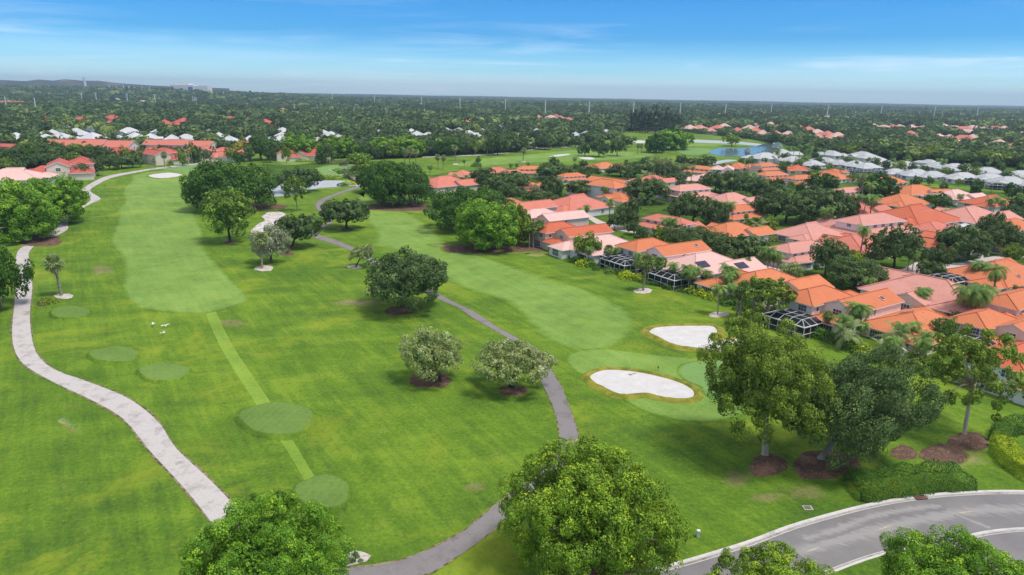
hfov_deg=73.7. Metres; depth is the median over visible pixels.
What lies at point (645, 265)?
palm tree
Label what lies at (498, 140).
shade tree
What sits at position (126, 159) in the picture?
shade tree
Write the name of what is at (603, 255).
pool enclosure
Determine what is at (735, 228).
villa
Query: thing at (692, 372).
putting green
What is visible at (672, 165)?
oak tree
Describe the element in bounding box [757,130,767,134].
house
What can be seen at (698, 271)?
palm tree
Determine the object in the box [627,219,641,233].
garden tree
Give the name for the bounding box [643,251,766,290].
villa
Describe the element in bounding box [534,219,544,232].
palm tree
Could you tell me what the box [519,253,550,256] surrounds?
dry patch
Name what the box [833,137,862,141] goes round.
woodland tree
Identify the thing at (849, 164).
house
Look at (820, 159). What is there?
garden tree
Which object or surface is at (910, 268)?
driveway
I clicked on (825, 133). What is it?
house
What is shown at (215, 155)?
villa
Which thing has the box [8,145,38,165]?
woodland tree
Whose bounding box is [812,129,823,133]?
house
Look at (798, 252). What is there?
villa
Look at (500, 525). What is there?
path edge
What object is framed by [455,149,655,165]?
fairway
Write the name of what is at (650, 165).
palm tree
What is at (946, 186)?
garden tree
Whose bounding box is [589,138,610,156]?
shade tree
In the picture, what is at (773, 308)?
palm tree
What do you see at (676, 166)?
palm tree
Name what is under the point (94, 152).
woodland tree
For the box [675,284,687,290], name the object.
shrub
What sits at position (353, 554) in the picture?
shrub
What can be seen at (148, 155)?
villa
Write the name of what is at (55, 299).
bush
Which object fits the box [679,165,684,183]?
palm tree
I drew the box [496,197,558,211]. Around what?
villa
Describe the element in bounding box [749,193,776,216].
oak tree
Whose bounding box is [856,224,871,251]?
palm tree
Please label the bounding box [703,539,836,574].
fig tree
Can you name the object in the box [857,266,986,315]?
villa
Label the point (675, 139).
shade tree
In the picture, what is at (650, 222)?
villa
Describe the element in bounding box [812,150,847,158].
house
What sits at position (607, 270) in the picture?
shrub
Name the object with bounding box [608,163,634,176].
oak tree
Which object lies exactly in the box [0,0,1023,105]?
sky
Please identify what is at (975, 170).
garden tree
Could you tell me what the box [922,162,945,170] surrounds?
house
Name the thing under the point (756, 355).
shade tree
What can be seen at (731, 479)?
dry patch
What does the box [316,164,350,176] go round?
island green
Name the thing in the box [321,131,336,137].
house
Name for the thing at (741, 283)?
palm tree
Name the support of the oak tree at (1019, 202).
on the village ground at (658, 206)
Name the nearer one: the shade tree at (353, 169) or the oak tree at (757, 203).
the oak tree at (757, 203)
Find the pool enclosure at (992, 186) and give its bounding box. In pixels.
[985,182,1010,189]
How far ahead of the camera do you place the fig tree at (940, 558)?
65.14 m
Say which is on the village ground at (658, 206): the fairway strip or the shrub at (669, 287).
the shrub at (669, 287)
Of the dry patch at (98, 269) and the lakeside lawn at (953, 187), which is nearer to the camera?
the dry patch at (98, 269)
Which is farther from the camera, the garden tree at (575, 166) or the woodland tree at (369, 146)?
the woodland tree at (369, 146)
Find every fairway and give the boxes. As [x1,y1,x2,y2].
[110,170,249,313]
[358,192,637,350]
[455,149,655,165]
[632,138,733,145]
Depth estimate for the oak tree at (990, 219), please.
253.32 m
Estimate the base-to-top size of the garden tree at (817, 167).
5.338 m
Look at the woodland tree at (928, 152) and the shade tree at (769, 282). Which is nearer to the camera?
the shade tree at (769, 282)
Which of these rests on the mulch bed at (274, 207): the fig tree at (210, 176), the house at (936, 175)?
the fig tree at (210, 176)
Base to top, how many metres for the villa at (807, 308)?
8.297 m
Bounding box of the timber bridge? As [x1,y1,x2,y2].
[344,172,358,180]
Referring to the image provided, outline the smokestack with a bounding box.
[82,77,86,86]
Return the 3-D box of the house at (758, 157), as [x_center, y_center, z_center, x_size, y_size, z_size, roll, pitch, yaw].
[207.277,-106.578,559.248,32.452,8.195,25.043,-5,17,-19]
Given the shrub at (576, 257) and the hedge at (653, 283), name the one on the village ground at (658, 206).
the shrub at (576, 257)
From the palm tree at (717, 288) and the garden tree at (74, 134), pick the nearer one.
the palm tree at (717, 288)
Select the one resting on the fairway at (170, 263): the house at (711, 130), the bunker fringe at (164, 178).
the bunker fringe at (164, 178)
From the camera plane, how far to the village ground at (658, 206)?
304.60 m
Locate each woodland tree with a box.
[1,148,24,160]
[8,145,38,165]
[18,145,37,162]
[23,156,38,167]
[31,152,50,165]
[32,142,52,149]
[35,149,44,164]
[49,142,61,146]
[56,142,66,148]
[63,147,83,155]
[83,145,106,158]
[356,144,368,154]
[360,141,373,153]
[372,147,383,157]
[381,144,391,157]
[385,147,400,157]
[386,141,396,157]
[418,140,425,156]
[418,145,429,153]
[426,140,436,154]
[428,145,438,154]
[457,138,470,153]
[466,139,479,153]
[816,142,846,152]
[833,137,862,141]
[840,145,861,153]
[848,140,870,151]
[857,143,888,154]
[872,144,896,157]
[882,143,908,158]
[898,147,924,160]
[909,148,940,159]
[924,143,946,159]
[943,141,959,147]
[948,151,976,162]
[975,150,1007,161]
[985,155,1018,164]
[1000,151,1022,165]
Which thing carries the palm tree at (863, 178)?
on the village ground at (658, 206)
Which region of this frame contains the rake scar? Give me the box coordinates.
[57,421,75,434]
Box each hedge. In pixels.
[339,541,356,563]
[630,276,659,286]
[843,458,977,502]
[930,372,979,388]
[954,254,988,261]
[988,413,1023,445]
[989,433,1023,479]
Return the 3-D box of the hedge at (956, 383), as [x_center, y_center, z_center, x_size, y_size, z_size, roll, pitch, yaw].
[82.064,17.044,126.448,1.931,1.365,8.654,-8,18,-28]
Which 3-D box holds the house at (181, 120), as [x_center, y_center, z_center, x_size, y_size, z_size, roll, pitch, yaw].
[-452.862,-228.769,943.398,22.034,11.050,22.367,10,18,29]
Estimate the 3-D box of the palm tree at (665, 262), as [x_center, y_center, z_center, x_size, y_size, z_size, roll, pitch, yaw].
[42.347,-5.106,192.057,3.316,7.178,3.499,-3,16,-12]
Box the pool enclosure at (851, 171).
[845,168,887,174]
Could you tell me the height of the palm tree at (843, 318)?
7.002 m
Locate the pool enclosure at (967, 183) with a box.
[963,178,984,184]
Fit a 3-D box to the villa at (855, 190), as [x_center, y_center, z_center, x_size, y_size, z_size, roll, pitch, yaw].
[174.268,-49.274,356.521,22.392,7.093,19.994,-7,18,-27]
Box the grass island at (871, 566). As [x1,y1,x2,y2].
[832,549,923,574]
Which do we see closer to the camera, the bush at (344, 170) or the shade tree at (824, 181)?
the shade tree at (824, 181)
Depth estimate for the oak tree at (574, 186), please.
344.07 m
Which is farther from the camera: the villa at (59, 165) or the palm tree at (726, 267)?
the villa at (59, 165)
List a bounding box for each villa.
[0,143,15,148]
[0,167,59,183]
[27,165,73,172]
[44,156,95,179]
[48,139,140,149]
[107,147,137,154]
[141,139,215,148]
[142,147,189,164]
[184,145,220,162]
[217,147,251,161]
[274,148,300,160]
[296,148,330,159]
[428,175,481,193]
[448,170,472,178]
[484,167,521,174]
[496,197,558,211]
[513,181,543,196]
[517,165,547,176]
[527,208,590,225]
[530,221,613,250]
[547,234,627,263]
[552,193,615,216]
[556,172,586,183]
[564,175,639,198]
[585,162,624,171]
[595,191,638,205]
[600,237,711,273]
[628,175,676,186]
[638,213,704,234]
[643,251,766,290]
[654,183,719,201]
[681,165,711,175]
[684,173,711,185]
[694,267,834,306]
[701,204,766,222]
[702,192,758,205]
[705,221,775,242]
[711,165,733,174]
[723,162,751,171]
[746,162,782,172]
[750,239,841,270]
[756,171,789,181]
[760,284,904,338]
[775,174,810,187]
[775,221,843,242]
[785,164,810,173]
[814,171,855,182]
[816,212,921,236]
[817,232,891,259]
[819,169,849,174]
[821,201,891,217]
[834,186,867,201]
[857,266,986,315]
[858,306,948,354]
[875,193,933,208]
[875,203,960,227]
[880,175,907,185]
[891,184,949,197]
[915,220,958,234]
[917,230,986,260]
[919,189,985,204]
[929,257,1023,291]
[935,205,1023,225]
[945,308,1023,350]
[956,194,1010,211]
[963,340,1023,405]
[981,287,1023,315]
[991,243,1023,253]
[1005,218,1023,231]
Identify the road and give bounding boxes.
[660,494,1023,574]
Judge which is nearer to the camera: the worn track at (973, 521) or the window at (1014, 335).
the worn track at (973, 521)
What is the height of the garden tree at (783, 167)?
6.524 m
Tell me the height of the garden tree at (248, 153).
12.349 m
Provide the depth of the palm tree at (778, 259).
201.97 m
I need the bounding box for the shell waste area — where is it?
[249,211,287,232]
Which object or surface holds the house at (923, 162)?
on the village ground at (658, 206)
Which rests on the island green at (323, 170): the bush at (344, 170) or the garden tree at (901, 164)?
the bush at (344, 170)
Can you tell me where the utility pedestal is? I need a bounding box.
[696,529,700,537]
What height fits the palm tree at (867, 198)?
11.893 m
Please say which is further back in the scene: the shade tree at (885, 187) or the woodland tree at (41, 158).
the woodland tree at (41, 158)
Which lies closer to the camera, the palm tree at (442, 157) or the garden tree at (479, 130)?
the palm tree at (442, 157)
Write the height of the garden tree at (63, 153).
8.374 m
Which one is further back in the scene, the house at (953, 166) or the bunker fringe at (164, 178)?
the house at (953, 166)
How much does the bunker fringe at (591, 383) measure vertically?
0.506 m
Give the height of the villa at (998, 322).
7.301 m
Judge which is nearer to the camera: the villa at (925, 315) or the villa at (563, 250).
the villa at (925, 315)
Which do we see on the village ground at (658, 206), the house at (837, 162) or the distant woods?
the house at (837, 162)
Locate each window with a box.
[534,239,540,246]
[552,248,558,256]
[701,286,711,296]
[778,235,785,241]
[797,303,806,311]
[823,324,832,331]
[832,308,842,315]
[869,329,882,339]
[900,303,910,309]
[970,328,980,335]
[979,383,1002,395]
[991,248,1001,253]
[999,368,1014,379]
[1006,331,1016,339]
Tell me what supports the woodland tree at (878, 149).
on the village ground at (658, 206)
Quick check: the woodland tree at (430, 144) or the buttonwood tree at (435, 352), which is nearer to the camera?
the buttonwood tree at (435, 352)
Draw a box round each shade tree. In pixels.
[11,160,26,167]
[17,142,44,147]
[42,145,62,157]
[66,141,91,148]
[97,154,122,169]
[109,154,134,167]
[125,154,144,167]
[134,149,143,165]
[165,160,173,166]
[185,144,196,163]
[198,186,256,241]
[233,140,244,149]
[270,213,323,246]
[282,176,307,210]
[346,151,372,162]
[350,166,360,171]
[352,153,370,168]
[433,136,463,155]
[484,133,508,154]
[497,182,519,197]
[507,131,530,151]
[519,187,545,201]
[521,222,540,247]
[534,134,555,148]
[534,191,559,199]
[555,135,567,147]
[568,135,581,146]
[573,230,601,253]
[576,140,589,153]
[579,132,600,143]
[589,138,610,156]
[609,137,626,155]
[618,134,636,144]
[644,133,669,152]
[650,225,668,241]
[653,128,694,149]
[664,223,686,243]
[695,309,841,455]
[696,155,716,165]
[721,132,740,145]
[741,276,798,311]
[742,214,778,230]
[767,131,780,142]
[779,261,804,276]
[803,173,819,184]
[805,173,840,189]
[809,234,850,276]
[848,249,866,260]
[857,171,902,196]
[919,319,1023,434]
[923,191,951,204]
[929,316,964,338]
[944,310,960,316]
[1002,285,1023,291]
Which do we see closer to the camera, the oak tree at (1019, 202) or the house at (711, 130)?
the oak tree at (1019, 202)
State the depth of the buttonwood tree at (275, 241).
202.12 m
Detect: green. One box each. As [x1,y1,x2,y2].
[163,165,196,172]
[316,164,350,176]
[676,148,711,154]
[677,360,748,401]
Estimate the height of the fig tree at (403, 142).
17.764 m
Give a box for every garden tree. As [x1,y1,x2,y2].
[0,156,15,168]
[15,155,33,166]
[45,152,63,161]
[56,151,67,159]
[64,151,80,160]
[67,131,79,136]
[74,162,89,170]
[90,159,104,175]
[94,135,108,139]
[104,148,117,155]
[108,135,119,139]
[118,144,129,154]
[125,150,141,163]
[174,148,186,165]
[183,141,194,152]
[189,145,201,161]
[199,148,213,159]
[215,141,226,147]
[223,145,236,162]
[232,150,245,163]
[243,145,254,161]
[263,143,276,162]
[271,129,280,136]
[281,145,290,162]
[314,146,327,163]
[323,144,334,162]
[455,185,468,195]
[473,127,483,133]
[498,125,509,129]
[549,158,559,165]
[572,163,578,171]
[578,160,588,166]
[623,168,633,178]
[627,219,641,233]
[633,168,639,177]
[633,226,650,238]
[665,167,676,175]
[674,154,687,164]
[674,179,684,184]
[745,157,755,163]
[773,177,784,187]
[778,164,787,171]
[780,153,790,157]
[787,181,795,189]
[795,156,809,161]
[795,182,805,191]
[798,215,809,223]
[807,182,822,190]
[810,164,820,170]
[812,151,818,157]
[813,156,824,161]
[846,171,857,179]
[870,157,881,164]
[881,159,890,169]
[890,160,906,168]
[907,162,917,168]
[916,259,947,274]
[919,165,931,170]
[924,176,934,184]
[926,242,957,265]
[934,196,953,207]
[938,166,952,173]
[938,182,948,188]
[956,164,967,171]
[956,179,964,185]
[966,166,982,174]
[970,182,983,192]
[971,161,982,167]
[995,162,1006,170]
[998,242,1023,261]
[999,171,1014,175]
[1003,182,1016,193]
[1007,186,1023,197]
[1015,162,1023,169]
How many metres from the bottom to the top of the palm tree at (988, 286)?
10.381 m
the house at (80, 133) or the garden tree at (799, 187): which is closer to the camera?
the garden tree at (799, 187)
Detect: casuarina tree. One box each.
[627,108,639,130]
[633,104,646,131]
[638,118,653,132]
[641,109,656,132]
[650,121,673,131]
[651,103,664,132]
[659,104,670,126]
[668,110,679,129]
[673,112,684,124]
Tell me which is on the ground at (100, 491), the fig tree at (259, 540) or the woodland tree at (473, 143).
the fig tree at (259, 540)
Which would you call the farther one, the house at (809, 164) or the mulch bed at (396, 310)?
the house at (809, 164)
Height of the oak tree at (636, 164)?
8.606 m
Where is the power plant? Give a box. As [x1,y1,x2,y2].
[170,82,212,93]
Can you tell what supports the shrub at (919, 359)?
on the ground at (100, 491)
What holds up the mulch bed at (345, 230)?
on the ground at (100, 491)
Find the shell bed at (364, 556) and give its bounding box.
[347,550,370,565]
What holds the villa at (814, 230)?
on the village ground at (658, 206)
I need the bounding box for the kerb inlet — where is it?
[913,495,927,499]
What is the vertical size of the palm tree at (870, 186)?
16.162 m
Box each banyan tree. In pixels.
[363,159,432,206]
[423,185,516,229]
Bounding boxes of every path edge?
[29,165,232,502]
[309,186,559,569]
[319,194,578,574]
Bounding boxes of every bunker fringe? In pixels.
[147,172,183,178]
[581,366,702,403]
[640,323,737,356]
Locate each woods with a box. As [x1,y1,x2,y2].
[0,84,1023,162]
[261,92,1023,108]
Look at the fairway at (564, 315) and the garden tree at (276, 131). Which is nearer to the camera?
the fairway at (564, 315)
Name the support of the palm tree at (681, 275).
on the village ground at (658, 206)
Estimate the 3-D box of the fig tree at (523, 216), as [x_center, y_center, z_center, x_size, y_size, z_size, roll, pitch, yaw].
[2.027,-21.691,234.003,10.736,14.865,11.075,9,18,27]
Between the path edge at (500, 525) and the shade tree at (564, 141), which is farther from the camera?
the shade tree at (564, 141)
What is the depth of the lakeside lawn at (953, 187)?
416.20 m
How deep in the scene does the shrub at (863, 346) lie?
139.16 m
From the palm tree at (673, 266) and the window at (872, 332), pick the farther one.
the palm tree at (673, 266)
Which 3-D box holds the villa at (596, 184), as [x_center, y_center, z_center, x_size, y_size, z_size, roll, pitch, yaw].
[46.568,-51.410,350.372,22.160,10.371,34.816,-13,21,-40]
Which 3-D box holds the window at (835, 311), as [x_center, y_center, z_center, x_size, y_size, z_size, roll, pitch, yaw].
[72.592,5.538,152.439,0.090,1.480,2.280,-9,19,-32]
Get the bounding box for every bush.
[36,296,53,304]
[46,297,59,303]
[323,174,335,179]
[330,174,343,179]
[336,168,353,173]
[337,182,348,186]
[342,173,356,178]
[343,180,355,185]
[470,162,481,166]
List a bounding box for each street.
[589,216,635,232]
[857,255,1023,284]
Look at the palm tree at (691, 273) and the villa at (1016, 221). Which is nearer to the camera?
the palm tree at (691, 273)
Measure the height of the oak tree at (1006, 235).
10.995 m
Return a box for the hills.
[0,79,229,90]
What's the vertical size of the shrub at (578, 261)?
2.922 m
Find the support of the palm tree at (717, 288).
on the shell ring at (715, 314)
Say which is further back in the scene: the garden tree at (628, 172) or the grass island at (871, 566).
the garden tree at (628, 172)
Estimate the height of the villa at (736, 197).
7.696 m
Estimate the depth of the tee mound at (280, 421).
106.20 m
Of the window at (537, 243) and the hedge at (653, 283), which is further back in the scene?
the window at (537, 243)
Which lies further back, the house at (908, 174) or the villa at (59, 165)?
the house at (908, 174)
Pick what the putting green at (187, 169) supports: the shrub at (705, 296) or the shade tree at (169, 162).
the shade tree at (169, 162)
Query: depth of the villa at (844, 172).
471.33 m
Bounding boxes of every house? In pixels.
[0,132,19,143]
[51,133,72,138]
[72,129,88,136]
[81,132,106,139]
[106,115,117,119]
[115,127,138,135]
[121,132,142,137]
[146,133,163,138]
[160,119,172,124]
[163,134,186,139]
[174,118,186,121]
[180,134,193,139]
[224,135,238,140]
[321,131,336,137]
[412,131,424,135]
[681,125,697,131]
[704,128,716,133]
[709,125,722,128]
[740,152,781,162]
[742,125,754,128]
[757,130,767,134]
[771,149,803,157]
[777,156,802,165]
[802,160,826,168]
[809,157,836,163]
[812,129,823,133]
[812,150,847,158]
[820,131,831,135]
[827,159,845,167]
[829,132,843,136]
[838,160,863,168]
[847,151,882,161]
[853,162,883,169]
[878,162,906,169]
[885,168,903,176]
[895,169,926,179]
[896,161,919,169]
[913,159,935,165]
[920,171,946,180]
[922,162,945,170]
[933,163,971,172]
[942,172,974,183]
[953,135,973,139]
[958,126,971,128]
[974,167,1001,174]
[974,173,1002,179]
[984,176,1023,187]
[1012,170,1023,178]
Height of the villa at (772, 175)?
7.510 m
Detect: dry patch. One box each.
[86,263,117,275]
[202,317,256,327]
[317,297,394,307]
[355,288,397,297]
[395,210,434,212]
[426,243,455,247]
[458,481,491,494]
[466,252,529,255]
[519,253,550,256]
[717,466,756,492]
[741,491,790,504]
[769,481,836,502]
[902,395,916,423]
[914,445,998,472]
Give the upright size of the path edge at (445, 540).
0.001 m
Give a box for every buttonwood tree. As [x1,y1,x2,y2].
[248,222,291,262]
[348,244,374,266]
[397,325,463,381]
[470,338,558,387]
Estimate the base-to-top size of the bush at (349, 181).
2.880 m
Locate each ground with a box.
[0,131,1023,574]
[430,152,1023,362]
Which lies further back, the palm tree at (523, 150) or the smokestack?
the smokestack
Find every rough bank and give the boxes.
[260,163,361,176]
[266,158,385,163]
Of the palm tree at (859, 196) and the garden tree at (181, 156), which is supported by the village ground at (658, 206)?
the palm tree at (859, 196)
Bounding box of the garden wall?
[898,346,907,355]
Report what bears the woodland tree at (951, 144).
on the woodland floor
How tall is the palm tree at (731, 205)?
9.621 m
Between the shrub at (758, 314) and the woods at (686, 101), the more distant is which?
the woods at (686, 101)
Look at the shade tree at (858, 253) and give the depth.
212.52 m
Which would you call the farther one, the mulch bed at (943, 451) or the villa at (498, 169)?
the villa at (498, 169)
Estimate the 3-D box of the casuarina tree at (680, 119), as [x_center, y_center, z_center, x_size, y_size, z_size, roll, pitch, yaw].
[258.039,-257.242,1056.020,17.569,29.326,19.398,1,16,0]
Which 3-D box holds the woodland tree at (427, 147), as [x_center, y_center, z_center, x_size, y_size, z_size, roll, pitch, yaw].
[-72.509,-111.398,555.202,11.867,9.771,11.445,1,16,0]
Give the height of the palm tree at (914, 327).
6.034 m
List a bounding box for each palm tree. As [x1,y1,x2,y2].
[41,253,65,295]
[86,127,93,132]
[160,151,167,166]
[252,231,268,268]
[401,148,407,162]
[406,147,413,164]
[412,149,418,163]
[435,154,439,167]
[440,154,447,168]
[451,145,458,160]
[521,147,526,161]
[527,221,539,247]
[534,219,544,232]
[583,204,591,212]
[584,246,593,258]
[601,186,608,192]
[603,244,613,258]
[604,198,615,217]
[612,246,621,254]
[632,252,642,273]
[632,260,639,274]
[635,174,643,178]
[638,254,655,290]
[648,162,653,174]
[652,156,656,173]
[655,257,663,266]
[655,260,663,270]
[659,158,664,177]
[659,257,667,269]
[660,217,670,226]
[663,157,668,170]
[665,262,679,272]
[666,217,678,228]
[668,158,673,172]
[673,162,679,185]
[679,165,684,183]
[679,270,688,287]
[681,264,695,273]
[682,268,696,289]
[684,163,690,183]
[690,164,696,183]
[691,265,701,281]
[700,268,713,278]
[710,284,727,313]
[718,263,736,276]
[721,271,736,283]
[724,200,738,210]
[727,267,743,278]
[727,283,736,297]
[733,279,749,318]
[733,287,742,315]
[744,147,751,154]
[745,279,767,322]
[751,219,769,226]
[756,249,770,263]
[760,246,777,267]
[762,281,779,312]
[771,142,781,150]
[772,252,783,267]
[772,253,785,269]
[772,282,784,310]
[817,207,831,218]
[822,310,832,327]
[827,205,836,218]
[830,319,864,350]
[832,312,854,336]
[842,301,869,340]
[850,302,875,321]
[854,193,863,213]
[854,319,870,344]
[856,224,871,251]
[859,173,867,200]
[860,195,871,213]
[861,276,877,285]
[863,181,878,205]
[864,194,882,212]
[867,338,890,360]
[873,320,915,351]
[883,335,903,346]
[891,321,912,336]
[907,248,921,272]
[908,320,924,332]
[910,335,932,366]
[913,329,937,355]
[914,289,930,298]
[915,287,932,295]
[951,284,980,307]
[956,194,965,200]
[961,284,996,308]
[967,260,985,271]
[971,282,1000,305]
[980,261,992,269]
[981,264,1010,298]
[985,197,997,208]
[993,196,1001,211]
[997,199,1008,207]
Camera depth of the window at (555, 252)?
218.80 m
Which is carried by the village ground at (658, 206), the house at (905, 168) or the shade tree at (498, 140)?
the house at (905, 168)
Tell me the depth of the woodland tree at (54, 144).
482.29 m
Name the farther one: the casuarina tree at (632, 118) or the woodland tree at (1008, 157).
the casuarina tree at (632, 118)
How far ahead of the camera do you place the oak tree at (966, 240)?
218.86 m
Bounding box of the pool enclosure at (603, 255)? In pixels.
[600,252,624,257]
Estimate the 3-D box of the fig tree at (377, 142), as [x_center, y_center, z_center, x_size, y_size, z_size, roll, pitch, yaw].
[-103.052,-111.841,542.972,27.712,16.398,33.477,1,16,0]
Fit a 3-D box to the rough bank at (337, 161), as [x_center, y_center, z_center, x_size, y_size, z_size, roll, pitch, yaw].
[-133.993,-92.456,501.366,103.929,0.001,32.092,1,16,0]
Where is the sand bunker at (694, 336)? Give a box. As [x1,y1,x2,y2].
[649,326,742,350]
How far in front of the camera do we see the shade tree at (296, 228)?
221.45 m
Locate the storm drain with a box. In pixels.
[802,505,813,509]
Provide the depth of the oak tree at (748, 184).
348.54 m
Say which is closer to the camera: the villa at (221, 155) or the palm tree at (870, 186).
the palm tree at (870, 186)
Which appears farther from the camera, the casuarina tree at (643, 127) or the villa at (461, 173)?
the casuarina tree at (643, 127)
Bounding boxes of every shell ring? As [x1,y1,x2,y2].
[54,294,72,298]
[254,265,272,270]
[347,265,361,268]
[633,288,651,293]
[709,312,728,316]
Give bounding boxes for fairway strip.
[206,312,313,479]
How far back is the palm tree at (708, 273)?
181.25 m
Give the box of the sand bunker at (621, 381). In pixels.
[590,370,693,397]
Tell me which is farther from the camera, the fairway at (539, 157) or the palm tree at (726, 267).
the fairway at (539, 157)
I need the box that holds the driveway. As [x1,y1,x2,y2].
[902,262,921,272]
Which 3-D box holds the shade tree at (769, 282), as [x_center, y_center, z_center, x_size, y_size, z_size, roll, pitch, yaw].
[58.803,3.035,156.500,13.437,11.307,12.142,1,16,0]
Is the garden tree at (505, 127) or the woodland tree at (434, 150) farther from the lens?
the garden tree at (505, 127)
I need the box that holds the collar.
[566,348,763,421]
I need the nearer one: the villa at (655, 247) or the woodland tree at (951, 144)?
the villa at (655, 247)
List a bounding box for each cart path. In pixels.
[12,162,235,533]
[312,186,577,574]
[422,146,576,157]
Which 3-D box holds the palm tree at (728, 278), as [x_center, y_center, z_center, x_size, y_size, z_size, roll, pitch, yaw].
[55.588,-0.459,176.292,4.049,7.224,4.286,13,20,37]
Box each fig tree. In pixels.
[0,177,61,242]
[0,242,34,308]
[11,174,90,221]
[177,489,353,574]
[178,159,278,209]
[278,131,321,153]
[320,134,358,157]
[355,161,379,192]
[365,137,395,156]
[387,135,425,156]
[452,198,522,249]
[496,432,691,574]
[505,203,531,244]
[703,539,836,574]
[879,523,1023,574]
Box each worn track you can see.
[787,500,1023,561]
[800,502,946,542]
[954,512,990,529]
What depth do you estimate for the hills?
4944.41 m
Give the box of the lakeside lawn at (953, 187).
[907,181,1010,192]
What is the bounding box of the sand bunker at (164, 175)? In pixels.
[149,173,181,177]
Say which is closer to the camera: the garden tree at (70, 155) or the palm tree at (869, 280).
the palm tree at (869, 280)
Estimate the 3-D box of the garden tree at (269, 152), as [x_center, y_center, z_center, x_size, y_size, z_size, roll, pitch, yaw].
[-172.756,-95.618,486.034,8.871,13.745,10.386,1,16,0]
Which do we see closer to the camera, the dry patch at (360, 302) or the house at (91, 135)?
the dry patch at (360, 302)
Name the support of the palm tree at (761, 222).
on the village ground at (658, 206)
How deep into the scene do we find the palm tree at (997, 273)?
157.56 m
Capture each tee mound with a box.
[48,305,93,320]
[85,346,141,365]
[135,363,193,383]
[233,402,319,440]
[291,474,353,513]
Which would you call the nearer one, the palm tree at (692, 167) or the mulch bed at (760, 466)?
the mulch bed at (760, 466)
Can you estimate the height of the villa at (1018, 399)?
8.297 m
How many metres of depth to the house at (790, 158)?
542.39 m
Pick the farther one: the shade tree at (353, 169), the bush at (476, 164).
the bush at (476, 164)
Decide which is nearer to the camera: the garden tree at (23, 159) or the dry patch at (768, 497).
the dry patch at (768, 497)
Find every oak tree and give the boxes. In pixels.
[243,135,280,159]
[276,166,324,188]
[318,198,370,228]
[362,245,448,311]
[468,166,495,185]
[485,170,531,190]
[535,162,573,176]
[539,174,563,194]
[565,180,590,193]
[576,165,601,176]
[606,212,623,229]
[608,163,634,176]
[615,207,639,228]
[623,195,642,212]
[624,177,672,202]
[627,161,649,170]
[653,162,666,177]
[664,163,683,172]
[665,172,687,179]
[667,191,717,220]
[669,225,729,250]
[683,157,699,164]
[697,170,728,191]
[699,200,729,223]
[711,232,769,259]
[714,171,750,191]
[735,176,769,196]
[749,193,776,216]
[753,182,786,198]
[760,189,824,222]
[782,343,949,470]
[795,190,813,214]
[805,188,852,216]
[825,254,889,289]
[835,197,860,216]
[863,223,927,268]
[909,175,923,184]
[934,223,995,259]
[975,211,1012,230]
[981,224,1023,248]
[1000,204,1023,217]
[1007,196,1023,206]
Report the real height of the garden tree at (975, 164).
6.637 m
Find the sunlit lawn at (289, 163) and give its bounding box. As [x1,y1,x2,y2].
[278,160,312,164]
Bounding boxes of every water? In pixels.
[270,180,356,195]
[693,140,761,145]
[708,160,736,164]
[709,143,775,155]
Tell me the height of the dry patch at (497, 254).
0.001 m
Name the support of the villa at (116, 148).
on the woodland floor
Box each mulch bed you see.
[11,234,64,246]
[223,241,234,244]
[245,203,290,209]
[278,251,294,255]
[340,228,352,231]
[368,202,430,210]
[383,306,415,315]
[406,370,453,388]
[440,241,531,253]
[497,386,529,396]
[522,243,547,251]
[558,562,648,574]
[747,452,788,478]
[789,449,863,480]
[889,445,918,460]
[917,442,970,464]
[945,431,990,451]
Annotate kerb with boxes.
[634,490,1023,573]
[825,547,907,571]
[950,527,1023,539]
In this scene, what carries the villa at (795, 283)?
on the village ground at (658, 206)
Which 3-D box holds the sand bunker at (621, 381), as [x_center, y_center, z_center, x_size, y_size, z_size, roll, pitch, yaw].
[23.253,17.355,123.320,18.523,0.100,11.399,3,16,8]
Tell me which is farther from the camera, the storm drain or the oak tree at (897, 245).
the oak tree at (897, 245)
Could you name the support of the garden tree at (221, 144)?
on the ground at (100, 491)
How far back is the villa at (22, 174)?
354.06 m
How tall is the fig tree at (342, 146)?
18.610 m
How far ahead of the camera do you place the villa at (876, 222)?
253.75 m
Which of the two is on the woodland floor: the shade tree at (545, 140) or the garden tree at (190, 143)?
the garden tree at (190, 143)
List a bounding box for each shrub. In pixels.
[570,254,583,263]
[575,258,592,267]
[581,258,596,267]
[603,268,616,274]
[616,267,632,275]
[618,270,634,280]
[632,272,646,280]
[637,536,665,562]
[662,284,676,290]
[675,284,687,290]
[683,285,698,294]
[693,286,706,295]
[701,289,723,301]
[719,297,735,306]
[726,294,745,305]
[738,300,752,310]
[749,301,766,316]
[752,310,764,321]
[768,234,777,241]
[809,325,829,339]
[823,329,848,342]
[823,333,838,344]
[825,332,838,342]
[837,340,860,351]
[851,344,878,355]
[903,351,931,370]
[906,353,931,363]
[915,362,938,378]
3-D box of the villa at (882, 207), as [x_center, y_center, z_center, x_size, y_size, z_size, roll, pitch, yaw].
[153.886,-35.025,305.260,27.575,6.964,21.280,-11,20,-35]
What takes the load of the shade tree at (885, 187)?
on the village ground at (658, 206)
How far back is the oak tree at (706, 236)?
221.52 m
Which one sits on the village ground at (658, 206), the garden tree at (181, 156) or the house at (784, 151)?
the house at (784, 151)
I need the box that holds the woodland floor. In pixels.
[1,114,1015,168]
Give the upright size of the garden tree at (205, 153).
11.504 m
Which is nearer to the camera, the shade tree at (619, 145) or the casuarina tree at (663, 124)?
the shade tree at (619, 145)

